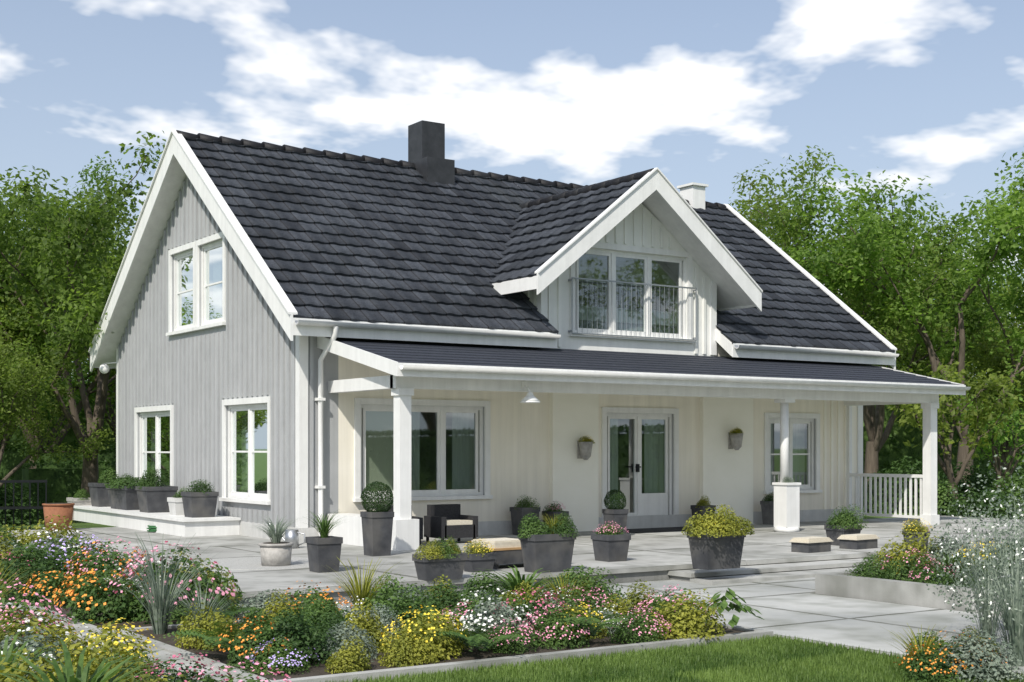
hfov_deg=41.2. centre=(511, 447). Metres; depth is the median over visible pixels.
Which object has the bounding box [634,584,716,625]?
pink plant flower
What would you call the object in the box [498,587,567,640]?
plant flower rose
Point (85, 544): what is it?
purple plant flower
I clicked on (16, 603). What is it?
pink plant flower
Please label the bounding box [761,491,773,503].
dark plant bush
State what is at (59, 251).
tree
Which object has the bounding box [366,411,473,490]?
window pane
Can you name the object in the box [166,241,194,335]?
gable window frame
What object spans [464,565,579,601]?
plant strap
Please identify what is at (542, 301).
dormer corner boards
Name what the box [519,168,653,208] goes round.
dormer ridge caps
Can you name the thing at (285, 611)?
bush
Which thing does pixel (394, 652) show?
flowering shrub
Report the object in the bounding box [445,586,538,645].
white flower
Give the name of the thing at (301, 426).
corner boards
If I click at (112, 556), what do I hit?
orange flower
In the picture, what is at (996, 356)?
tree
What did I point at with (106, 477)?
bush
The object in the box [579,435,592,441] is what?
pot left plant wall
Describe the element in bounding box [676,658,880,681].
lawn grass
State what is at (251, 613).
bush
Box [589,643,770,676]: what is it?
lawn grass
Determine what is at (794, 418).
window frame
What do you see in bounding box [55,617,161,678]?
yellow flower
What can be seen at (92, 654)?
flowering shrub
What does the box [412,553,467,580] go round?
plant pot
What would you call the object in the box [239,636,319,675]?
flowering shrub
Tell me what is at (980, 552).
yellow flower
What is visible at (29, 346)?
tree
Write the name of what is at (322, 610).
bush
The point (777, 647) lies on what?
lawn grass
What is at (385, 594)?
bush
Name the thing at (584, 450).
pot wall
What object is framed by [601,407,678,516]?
front door frame
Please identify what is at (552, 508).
pink plant flower
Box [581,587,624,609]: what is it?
pink plant flower
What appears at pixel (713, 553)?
planter
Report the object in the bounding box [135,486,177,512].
planter
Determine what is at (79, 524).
lawn ground
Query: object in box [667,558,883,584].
patio step treads
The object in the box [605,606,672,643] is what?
flowering shrub
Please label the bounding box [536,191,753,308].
dormer roof deck
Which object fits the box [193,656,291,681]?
pink plant flower
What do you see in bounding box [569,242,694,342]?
dormer window frame
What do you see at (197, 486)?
dark plant bush
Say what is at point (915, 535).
yellow pot
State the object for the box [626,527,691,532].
door mat
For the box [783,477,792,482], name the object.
pedestal plant
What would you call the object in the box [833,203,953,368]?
tree
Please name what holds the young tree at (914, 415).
on the lawn ground at (79, 524)
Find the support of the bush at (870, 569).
on the bed soil
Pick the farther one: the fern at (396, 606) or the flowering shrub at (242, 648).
the fern at (396, 606)
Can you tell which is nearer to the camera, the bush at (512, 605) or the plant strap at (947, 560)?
the bush at (512, 605)
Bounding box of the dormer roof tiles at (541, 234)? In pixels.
[489,179,639,283]
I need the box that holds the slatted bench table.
[469,538,522,568]
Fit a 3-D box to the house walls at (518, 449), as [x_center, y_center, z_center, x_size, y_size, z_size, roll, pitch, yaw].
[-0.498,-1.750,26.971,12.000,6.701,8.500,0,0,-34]
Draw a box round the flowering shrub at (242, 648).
[215,616,302,668]
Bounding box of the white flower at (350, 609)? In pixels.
[336,596,379,619]
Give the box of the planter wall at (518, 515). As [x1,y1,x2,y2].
[510,507,539,534]
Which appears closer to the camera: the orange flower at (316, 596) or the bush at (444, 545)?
the orange flower at (316, 596)
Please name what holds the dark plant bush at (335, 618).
on the bed soil
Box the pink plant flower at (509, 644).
[486,617,545,654]
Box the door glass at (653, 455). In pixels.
[610,419,663,508]
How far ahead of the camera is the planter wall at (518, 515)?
21.77 m
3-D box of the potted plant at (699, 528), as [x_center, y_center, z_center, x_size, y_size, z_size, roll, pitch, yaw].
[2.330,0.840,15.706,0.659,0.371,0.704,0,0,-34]
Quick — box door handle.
[635,464,640,471]
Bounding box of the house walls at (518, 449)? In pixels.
[120,177,856,527]
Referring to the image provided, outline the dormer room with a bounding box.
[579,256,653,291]
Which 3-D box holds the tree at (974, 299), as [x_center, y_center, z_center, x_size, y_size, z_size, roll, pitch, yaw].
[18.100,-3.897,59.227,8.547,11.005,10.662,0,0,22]
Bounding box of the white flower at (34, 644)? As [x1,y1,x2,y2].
[0,612,104,677]
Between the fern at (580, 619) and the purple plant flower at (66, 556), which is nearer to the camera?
the fern at (580, 619)
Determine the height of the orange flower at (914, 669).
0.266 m
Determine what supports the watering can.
on the patio top slabs at (663, 551)
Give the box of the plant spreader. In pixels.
[105,476,150,488]
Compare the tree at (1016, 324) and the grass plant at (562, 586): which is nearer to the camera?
the grass plant at (562, 586)
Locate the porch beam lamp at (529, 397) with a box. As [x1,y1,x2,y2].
[520,382,539,402]
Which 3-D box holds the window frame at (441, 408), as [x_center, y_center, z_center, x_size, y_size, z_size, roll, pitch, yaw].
[-1.386,0.030,21.287,2.470,1.570,0.190,0,0,-34]
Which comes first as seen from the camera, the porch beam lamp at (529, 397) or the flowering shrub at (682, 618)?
the flowering shrub at (682, 618)
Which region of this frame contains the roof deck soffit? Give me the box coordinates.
[94,157,732,366]
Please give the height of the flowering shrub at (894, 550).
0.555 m
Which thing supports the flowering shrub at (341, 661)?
on the bed soil
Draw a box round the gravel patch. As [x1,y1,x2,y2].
[187,557,308,569]
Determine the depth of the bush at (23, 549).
15.52 m
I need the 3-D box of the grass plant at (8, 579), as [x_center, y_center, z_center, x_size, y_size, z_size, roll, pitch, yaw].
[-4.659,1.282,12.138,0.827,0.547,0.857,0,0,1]
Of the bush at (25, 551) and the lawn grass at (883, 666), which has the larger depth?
the bush at (25, 551)
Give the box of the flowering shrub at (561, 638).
[520,603,592,649]
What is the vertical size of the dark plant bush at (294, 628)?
0.444 m
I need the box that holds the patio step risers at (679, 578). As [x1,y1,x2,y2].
[670,566,855,581]
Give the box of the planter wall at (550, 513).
[542,511,568,531]
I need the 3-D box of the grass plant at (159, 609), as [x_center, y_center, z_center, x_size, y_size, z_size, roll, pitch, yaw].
[-2.924,1.135,11.405,1.128,0.829,1.077,0,0,42]
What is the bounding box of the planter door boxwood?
[602,509,628,533]
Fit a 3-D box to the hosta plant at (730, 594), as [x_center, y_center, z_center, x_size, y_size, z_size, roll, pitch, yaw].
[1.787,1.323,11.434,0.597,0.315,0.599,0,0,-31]
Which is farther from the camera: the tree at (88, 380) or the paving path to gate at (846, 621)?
the tree at (88, 380)
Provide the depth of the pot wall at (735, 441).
24.51 m
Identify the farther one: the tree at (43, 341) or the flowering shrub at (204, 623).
the tree at (43, 341)
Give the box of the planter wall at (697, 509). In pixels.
[690,505,715,527]
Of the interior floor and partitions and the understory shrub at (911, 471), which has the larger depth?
the understory shrub at (911, 471)
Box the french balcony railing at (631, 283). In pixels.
[568,277,696,340]
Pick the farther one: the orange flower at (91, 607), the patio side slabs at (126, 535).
the patio side slabs at (126, 535)
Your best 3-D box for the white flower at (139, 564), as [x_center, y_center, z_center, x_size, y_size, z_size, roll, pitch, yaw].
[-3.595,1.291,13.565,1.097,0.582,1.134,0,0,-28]
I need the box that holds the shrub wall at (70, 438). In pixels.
[0,382,115,452]
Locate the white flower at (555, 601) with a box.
[533,588,575,614]
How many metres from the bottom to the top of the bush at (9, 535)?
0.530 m
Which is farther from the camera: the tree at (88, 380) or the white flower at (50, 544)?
the tree at (88, 380)
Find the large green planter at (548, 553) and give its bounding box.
[519,532,575,572]
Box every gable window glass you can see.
[144,416,169,485]
[178,256,192,325]
[206,246,221,320]
[233,409,266,493]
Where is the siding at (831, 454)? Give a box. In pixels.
[823,400,853,508]
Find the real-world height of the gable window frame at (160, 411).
1.670 m
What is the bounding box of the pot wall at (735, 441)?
[728,432,742,449]
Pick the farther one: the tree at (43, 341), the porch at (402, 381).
the tree at (43, 341)
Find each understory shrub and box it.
[0,479,43,526]
[863,468,917,512]
[873,456,943,506]
[937,461,1004,508]
[937,479,970,515]
[946,487,1023,519]
[979,464,1023,497]
[982,472,1023,519]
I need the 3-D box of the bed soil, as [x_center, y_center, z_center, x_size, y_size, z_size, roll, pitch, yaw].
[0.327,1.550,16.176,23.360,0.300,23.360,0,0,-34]
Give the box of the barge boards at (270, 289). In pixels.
[88,130,896,371]
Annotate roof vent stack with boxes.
[677,182,708,208]
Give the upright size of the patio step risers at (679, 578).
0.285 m
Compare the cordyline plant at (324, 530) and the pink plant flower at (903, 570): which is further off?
the cordyline plant at (324, 530)
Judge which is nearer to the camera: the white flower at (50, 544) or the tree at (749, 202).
the white flower at (50, 544)
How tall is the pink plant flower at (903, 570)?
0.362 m
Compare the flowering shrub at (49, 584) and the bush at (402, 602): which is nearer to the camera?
the bush at (402, 602)
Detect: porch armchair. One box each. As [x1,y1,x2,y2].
[376,505,422,544]
[424,504,477,542]
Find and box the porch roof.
[327,337,959,384]
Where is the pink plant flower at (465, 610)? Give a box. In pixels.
[441,601,489,633]
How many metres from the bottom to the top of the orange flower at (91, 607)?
0.556 m
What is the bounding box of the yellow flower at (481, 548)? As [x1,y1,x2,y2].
[462,538,495,556]
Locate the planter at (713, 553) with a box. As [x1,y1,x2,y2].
[687,531,745,569]
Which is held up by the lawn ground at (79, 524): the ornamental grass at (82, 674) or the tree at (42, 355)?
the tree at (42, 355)
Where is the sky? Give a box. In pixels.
[0,0,1023,381]
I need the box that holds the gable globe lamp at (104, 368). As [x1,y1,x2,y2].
[99,362,116,373]
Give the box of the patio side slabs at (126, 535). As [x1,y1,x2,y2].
[6,527,283,551]
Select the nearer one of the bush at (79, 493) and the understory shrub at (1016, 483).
the bush at (79, 493)
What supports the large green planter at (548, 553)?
on the patio top slabs at (663, 551)
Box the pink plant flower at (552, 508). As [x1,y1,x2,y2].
[543,501,563,513]
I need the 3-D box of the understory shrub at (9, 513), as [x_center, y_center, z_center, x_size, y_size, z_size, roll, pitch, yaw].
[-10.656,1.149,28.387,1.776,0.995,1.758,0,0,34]
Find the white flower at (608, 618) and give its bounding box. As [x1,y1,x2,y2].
[582,604,632,633]
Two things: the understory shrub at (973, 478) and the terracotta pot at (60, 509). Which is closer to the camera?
the terracotta pot at (60, 509)
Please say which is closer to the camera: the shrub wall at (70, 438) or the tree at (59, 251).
the tree at (59, 251)
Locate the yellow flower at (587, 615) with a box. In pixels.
[550,602,607,638]
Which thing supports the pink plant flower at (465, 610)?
on the bed soil
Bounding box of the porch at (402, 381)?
[317,337,970,550]
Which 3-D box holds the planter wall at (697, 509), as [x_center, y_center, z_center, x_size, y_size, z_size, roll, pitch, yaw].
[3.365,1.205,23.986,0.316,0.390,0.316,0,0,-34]
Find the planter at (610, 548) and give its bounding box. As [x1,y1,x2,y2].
[591,533,630,561]
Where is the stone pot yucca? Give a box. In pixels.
[259,542,292,565]
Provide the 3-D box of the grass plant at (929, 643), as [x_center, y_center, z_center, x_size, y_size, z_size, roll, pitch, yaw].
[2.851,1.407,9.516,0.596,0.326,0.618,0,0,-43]
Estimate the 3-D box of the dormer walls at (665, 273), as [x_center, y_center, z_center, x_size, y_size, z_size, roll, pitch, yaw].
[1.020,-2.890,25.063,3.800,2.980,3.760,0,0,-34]
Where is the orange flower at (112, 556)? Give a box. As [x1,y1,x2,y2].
[64,541,151,603]
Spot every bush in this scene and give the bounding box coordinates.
[0,523,15,537]
[0,533,21,547]
[0,542,62,573]
[0,543,48,574]
[0,546,75,592]
[1,562,65,601]
[73,488,89,499]
[89,648,155,681]
[98,467,118,485]
[117,473,133,485]
[137,466,170,488]
[174,486,186,497]
[185,479,214,494]
[239,607,272,634]
[260,606,340,667]
[260,609,301,637]
[277,627,312,658]
[285,597,325,614]
[303,597,342,637]
[308,598,353,621]
[309,609,352,645]
[364,580,448,633]
[368,573,409,616]
[412,605,447,641]
[417,579,470,616]
[429,535,460,558]
[445,591,491,617]
[460,570,504,598]
[475,590,522,627]
[477,582,516,604]
[514,496,540,509]
[517,512,550,537]
[536,573,568,603]
[546,511,578,537]
[552,565,601,602]
[555,565,632,610]
[636,598,677,631]
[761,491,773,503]
[826,503,868,529]
[829,511,855,525]
[844,550,894,578]
[903,631,949,665]
[950,558,993,587]
[972,544,1022,589]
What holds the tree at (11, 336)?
on the lawn ground at (79, 524)
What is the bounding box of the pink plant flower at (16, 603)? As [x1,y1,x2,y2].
[0,578,73,647]
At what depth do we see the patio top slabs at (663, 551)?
17.89 m
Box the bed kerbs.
[1,570,1003,681]
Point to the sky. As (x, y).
(580, 92)
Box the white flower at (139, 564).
[100,552,199,601]
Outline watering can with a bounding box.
[267,522,304,548]
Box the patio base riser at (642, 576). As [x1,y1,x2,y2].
[202,549,992,608]
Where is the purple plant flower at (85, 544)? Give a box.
[47,532,120,568]
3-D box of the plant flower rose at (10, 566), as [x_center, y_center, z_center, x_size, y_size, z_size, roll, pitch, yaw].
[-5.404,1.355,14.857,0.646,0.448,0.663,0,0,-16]
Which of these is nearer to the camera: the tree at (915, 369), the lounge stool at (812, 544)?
the lounge stool at (812, 544)
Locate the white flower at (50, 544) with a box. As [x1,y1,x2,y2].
[14,522,97,561]
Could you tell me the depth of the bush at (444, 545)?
14.48 m
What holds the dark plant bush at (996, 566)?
on the bed soil
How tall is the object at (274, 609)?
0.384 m
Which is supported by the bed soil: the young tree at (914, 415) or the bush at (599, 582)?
the bush at (599, 582)
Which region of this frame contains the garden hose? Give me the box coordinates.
[147,525,156,531]
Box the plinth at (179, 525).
[74,505,240,536]
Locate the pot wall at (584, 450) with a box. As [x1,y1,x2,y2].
[577,441,592,459]
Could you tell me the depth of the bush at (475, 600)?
11.73 m
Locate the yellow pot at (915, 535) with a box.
[902,531,929,550]
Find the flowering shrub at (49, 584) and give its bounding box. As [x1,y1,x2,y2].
[14,562,101,606]
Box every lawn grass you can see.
[352,666,535,681]
[477,654,667,681]
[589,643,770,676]
[589,671,711,681]
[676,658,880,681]
[690,634,864,664]
[780,647,919,681]
[886,671,1023,681]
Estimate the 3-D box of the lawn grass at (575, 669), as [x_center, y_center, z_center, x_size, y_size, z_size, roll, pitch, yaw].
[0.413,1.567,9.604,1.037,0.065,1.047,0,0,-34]
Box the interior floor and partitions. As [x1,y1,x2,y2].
[420,412,643,512]
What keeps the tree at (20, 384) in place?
on the lawn ground at (79, 524)
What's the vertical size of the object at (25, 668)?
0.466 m
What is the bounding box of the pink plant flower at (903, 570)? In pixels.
[880,548,941,581]
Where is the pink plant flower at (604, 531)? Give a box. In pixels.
[595,520,628,534]
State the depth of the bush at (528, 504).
21.84 m
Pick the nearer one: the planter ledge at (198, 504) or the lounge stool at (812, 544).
the lounge stool at (812, 544)
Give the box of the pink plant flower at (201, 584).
[108,541,245,624]
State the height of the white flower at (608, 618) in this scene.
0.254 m
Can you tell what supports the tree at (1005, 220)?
on the lawn ground at (79, 524)
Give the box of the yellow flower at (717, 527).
[697,515,732,534]
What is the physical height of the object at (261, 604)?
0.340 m
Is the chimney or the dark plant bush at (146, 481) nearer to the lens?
the dark plant bush at (146, 481)
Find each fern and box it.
[151,621,263,652]
[155,601,261,624]
[357,596,442,617]
[428,623,535,651]
[438,628,503,646]
[534,609,648,636]
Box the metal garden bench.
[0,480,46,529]
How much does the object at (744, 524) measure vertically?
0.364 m
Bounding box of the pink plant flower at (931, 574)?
[908,561,956,585]
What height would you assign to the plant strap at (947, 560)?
0.338 m
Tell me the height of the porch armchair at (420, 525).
0.558 m
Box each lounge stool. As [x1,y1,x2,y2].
[789,536,832,552]
[837,534,879,549]
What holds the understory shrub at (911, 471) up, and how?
on the lawn ground at (79, 524)
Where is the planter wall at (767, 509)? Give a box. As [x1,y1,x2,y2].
[760,501,773,524]
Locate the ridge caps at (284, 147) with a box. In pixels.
[176,130,726,208]
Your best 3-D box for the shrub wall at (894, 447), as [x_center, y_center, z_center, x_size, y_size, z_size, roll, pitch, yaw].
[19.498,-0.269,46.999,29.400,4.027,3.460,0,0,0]
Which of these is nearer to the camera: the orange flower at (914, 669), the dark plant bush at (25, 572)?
the orange flower at (914, 669)
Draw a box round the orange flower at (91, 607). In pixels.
[45,559,147,623]
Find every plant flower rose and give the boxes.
[0,551,37,591]
[0,610,75,651]
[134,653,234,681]
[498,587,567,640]
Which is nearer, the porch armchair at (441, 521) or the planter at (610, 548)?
the planter at (610, 548)
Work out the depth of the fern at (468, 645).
10.34 m
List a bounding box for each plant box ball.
[360,481,393,511]
[604,489,625,509]
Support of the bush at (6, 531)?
on the bed soil
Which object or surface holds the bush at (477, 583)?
on the bed soil
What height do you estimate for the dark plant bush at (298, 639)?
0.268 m
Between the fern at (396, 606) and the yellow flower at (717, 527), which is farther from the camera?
the yellow flower at (717, 527)
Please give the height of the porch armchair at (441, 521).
0.558 m
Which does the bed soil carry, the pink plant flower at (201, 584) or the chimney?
the pink plant flower at (201, 584)
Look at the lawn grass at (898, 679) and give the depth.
9.18 m
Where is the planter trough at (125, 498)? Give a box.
[106,485,138,509]
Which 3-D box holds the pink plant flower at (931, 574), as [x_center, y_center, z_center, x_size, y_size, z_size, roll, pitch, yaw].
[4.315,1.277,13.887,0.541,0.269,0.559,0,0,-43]
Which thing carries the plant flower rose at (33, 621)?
on the bed soil
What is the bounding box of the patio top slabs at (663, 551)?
[96,516,1023,597]
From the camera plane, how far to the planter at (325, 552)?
15.34 m
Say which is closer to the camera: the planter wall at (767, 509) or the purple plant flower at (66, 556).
the purple plant flower at (66, 556)
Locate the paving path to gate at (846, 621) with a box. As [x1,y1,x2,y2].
[639,593,1023,674]
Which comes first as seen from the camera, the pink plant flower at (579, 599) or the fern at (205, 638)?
the fern at (205, 638)
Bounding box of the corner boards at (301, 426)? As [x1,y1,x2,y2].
[116,335,862,527]
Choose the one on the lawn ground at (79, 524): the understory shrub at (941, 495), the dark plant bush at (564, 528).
the understory shrub at (941, 495)
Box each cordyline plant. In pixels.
[253,516,307,542]
[302,510,345,537]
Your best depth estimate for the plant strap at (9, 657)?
8.13 m
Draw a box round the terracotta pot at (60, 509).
[42,503,74,530]
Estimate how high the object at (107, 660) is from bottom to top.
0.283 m
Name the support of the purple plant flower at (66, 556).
on the bed soil
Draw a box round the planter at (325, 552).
[305,536,342,572]
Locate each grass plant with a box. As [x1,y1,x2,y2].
[0,559,27,597]
[0,603,30,641]
[97,532,232,633]
[164,579,247,631]
[322,557,398,611]
[531,571,602,605]
[542,513,564,533]
[877,625,956,671]
[956,557,1022,630]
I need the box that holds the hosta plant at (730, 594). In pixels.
[691,588,763,627]
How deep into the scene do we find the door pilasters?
23.04 m
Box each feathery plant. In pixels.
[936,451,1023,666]
[958,489,1023,614]
[999,491,1023,565]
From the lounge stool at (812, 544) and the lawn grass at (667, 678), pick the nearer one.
the lawn grass at (667, 678)
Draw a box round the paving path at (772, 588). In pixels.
[506,564,908,603]
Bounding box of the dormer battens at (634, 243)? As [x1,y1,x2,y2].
[527,207,705,353]
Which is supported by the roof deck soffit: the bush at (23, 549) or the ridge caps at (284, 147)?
the ridge caps at (284, 147)
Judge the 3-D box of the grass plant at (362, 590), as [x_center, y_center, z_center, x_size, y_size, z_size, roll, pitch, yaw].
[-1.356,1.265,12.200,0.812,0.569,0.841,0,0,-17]
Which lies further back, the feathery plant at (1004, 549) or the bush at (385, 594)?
the bush at (385, 594)
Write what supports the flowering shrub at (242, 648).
on the bed soil
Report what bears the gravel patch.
on the patio top slabs at (663, 551)
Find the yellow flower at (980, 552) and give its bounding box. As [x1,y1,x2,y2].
[952,538,1008,579]
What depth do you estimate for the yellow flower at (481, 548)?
15.42 m
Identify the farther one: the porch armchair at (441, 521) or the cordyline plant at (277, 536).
the porch armchair at (441, 521)
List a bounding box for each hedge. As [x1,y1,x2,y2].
[0,444,115,512]
[19,459,115,519]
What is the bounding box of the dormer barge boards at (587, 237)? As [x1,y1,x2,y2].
[492,167,762,311]
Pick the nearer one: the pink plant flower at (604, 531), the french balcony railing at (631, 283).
the pink plant flower at (604, 531)
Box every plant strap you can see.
[0,630,70,680]
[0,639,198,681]
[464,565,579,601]
[923,551,964,576]
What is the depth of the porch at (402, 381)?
21.05 m
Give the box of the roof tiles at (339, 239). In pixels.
[184,137,894,352]
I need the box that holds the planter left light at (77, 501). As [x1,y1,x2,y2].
[66,497,91,519]
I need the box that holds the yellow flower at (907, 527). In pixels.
[900,518,933,534]
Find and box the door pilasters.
[549,393,752,531]
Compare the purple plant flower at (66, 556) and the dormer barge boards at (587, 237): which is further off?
the dormer barge boards at (587, 237)
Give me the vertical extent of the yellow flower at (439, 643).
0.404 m
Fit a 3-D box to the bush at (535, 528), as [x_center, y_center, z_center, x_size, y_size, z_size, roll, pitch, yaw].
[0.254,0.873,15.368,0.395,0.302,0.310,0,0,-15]
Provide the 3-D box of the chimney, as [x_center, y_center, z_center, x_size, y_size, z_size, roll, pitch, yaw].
[-1.645,-5.491,26.204,0.600,1.440,1.100,0,0,-34]
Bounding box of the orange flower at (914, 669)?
[893,644,974,681]
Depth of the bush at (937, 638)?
9.79 m
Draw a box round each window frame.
[134,405,173,485]
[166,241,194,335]
[193,232,225,330]
[219,396,270,504]
[353,398,492,501]
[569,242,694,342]
[763,413,822,493]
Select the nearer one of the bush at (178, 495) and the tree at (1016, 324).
the bush at (178, 495)
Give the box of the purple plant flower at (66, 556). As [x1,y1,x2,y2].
[25,536,96,571]
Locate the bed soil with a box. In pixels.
[1,575,935,679]
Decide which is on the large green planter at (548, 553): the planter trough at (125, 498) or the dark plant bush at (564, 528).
the dark plant bush at (564, 528)
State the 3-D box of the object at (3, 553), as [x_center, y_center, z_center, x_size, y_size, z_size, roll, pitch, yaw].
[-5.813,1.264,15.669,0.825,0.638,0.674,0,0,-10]
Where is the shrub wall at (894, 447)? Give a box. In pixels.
[863,383,1023,492]
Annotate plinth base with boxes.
[240,508,862,542]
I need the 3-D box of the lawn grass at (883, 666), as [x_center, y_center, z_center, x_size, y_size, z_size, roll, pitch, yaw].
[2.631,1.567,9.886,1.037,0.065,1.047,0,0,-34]
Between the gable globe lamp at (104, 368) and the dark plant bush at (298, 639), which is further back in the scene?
the gable globe lamp at (104, 368)
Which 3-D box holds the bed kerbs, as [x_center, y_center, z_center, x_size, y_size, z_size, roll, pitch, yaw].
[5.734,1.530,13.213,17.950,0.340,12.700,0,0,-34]
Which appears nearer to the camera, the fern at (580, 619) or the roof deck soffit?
the fern at (580, 619)
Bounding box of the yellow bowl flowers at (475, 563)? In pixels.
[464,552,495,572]
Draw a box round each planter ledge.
[88,483,110,506]
[167,497,183,514]
[181,491,218,517]
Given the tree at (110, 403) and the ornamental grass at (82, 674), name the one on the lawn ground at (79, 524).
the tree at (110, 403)
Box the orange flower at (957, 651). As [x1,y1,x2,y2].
[919,630,1008,679]
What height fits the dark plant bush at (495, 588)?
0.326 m
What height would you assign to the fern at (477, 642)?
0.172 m
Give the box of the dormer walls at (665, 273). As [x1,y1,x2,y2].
[523,203,713,355]
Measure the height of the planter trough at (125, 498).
0.430 m
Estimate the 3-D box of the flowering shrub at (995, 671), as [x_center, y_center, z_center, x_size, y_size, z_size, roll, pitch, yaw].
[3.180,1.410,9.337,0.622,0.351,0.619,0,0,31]
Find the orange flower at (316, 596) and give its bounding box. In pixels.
[274,580,352,612]
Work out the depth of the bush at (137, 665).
8.34 m
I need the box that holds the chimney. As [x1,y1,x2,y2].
[408,120,454,185]
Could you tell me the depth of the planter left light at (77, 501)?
26.46 m
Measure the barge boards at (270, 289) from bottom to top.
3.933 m
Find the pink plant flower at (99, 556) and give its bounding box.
[63,536,156,586]
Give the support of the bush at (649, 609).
on the bed soil
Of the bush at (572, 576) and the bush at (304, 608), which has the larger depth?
the bush at (572, 576)
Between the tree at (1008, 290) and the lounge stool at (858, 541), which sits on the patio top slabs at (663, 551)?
the lounge stool at (858, 541)
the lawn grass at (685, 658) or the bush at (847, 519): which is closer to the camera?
the lawn grass at (685, 658)
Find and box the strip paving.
[247,592,506,611]
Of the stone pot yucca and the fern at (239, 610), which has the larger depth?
the stone pot yucca
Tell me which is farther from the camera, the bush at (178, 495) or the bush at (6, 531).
the bush at (178, 495)
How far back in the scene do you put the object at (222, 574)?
12.95 m
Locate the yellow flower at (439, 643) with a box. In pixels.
[380,605,465,662]
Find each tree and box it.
[0,130,165,496]
[0,212,134,468]
[0,258,107,451]
[0,310,38,407]
[0,315,115,487]
[0,337,112,423]
[3,155,131,385]
[3,254,74,377]
[4,198,121,373]
[8,240,124,438]
[14,242,93,384]
[728,145,1022,492]
[731,169,981,369]
[774,152,1023,499]
[832,250,1023,381]
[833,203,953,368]
[882,229,1020,382]
[884,258,1023,475]
[887,359,1023,499]
[946,281,1023,348]
[946,393,1023,492]
[973,259,1023,342]
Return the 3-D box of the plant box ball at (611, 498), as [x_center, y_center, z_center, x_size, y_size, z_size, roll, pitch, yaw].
[1.638,0.841,21.605,0.367,0.375,0.357,0,0,-27]
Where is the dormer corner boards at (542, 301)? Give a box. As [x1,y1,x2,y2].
[537,279,716,354]
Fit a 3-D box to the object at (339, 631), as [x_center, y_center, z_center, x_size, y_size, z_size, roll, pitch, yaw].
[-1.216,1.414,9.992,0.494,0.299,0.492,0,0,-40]
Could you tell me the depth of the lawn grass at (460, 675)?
9.30 m
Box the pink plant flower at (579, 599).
[540,586,610,619]
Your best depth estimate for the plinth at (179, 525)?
22.34 m
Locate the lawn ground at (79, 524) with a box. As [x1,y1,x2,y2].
[0,497,1007,681]
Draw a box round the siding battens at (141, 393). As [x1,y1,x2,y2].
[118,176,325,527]

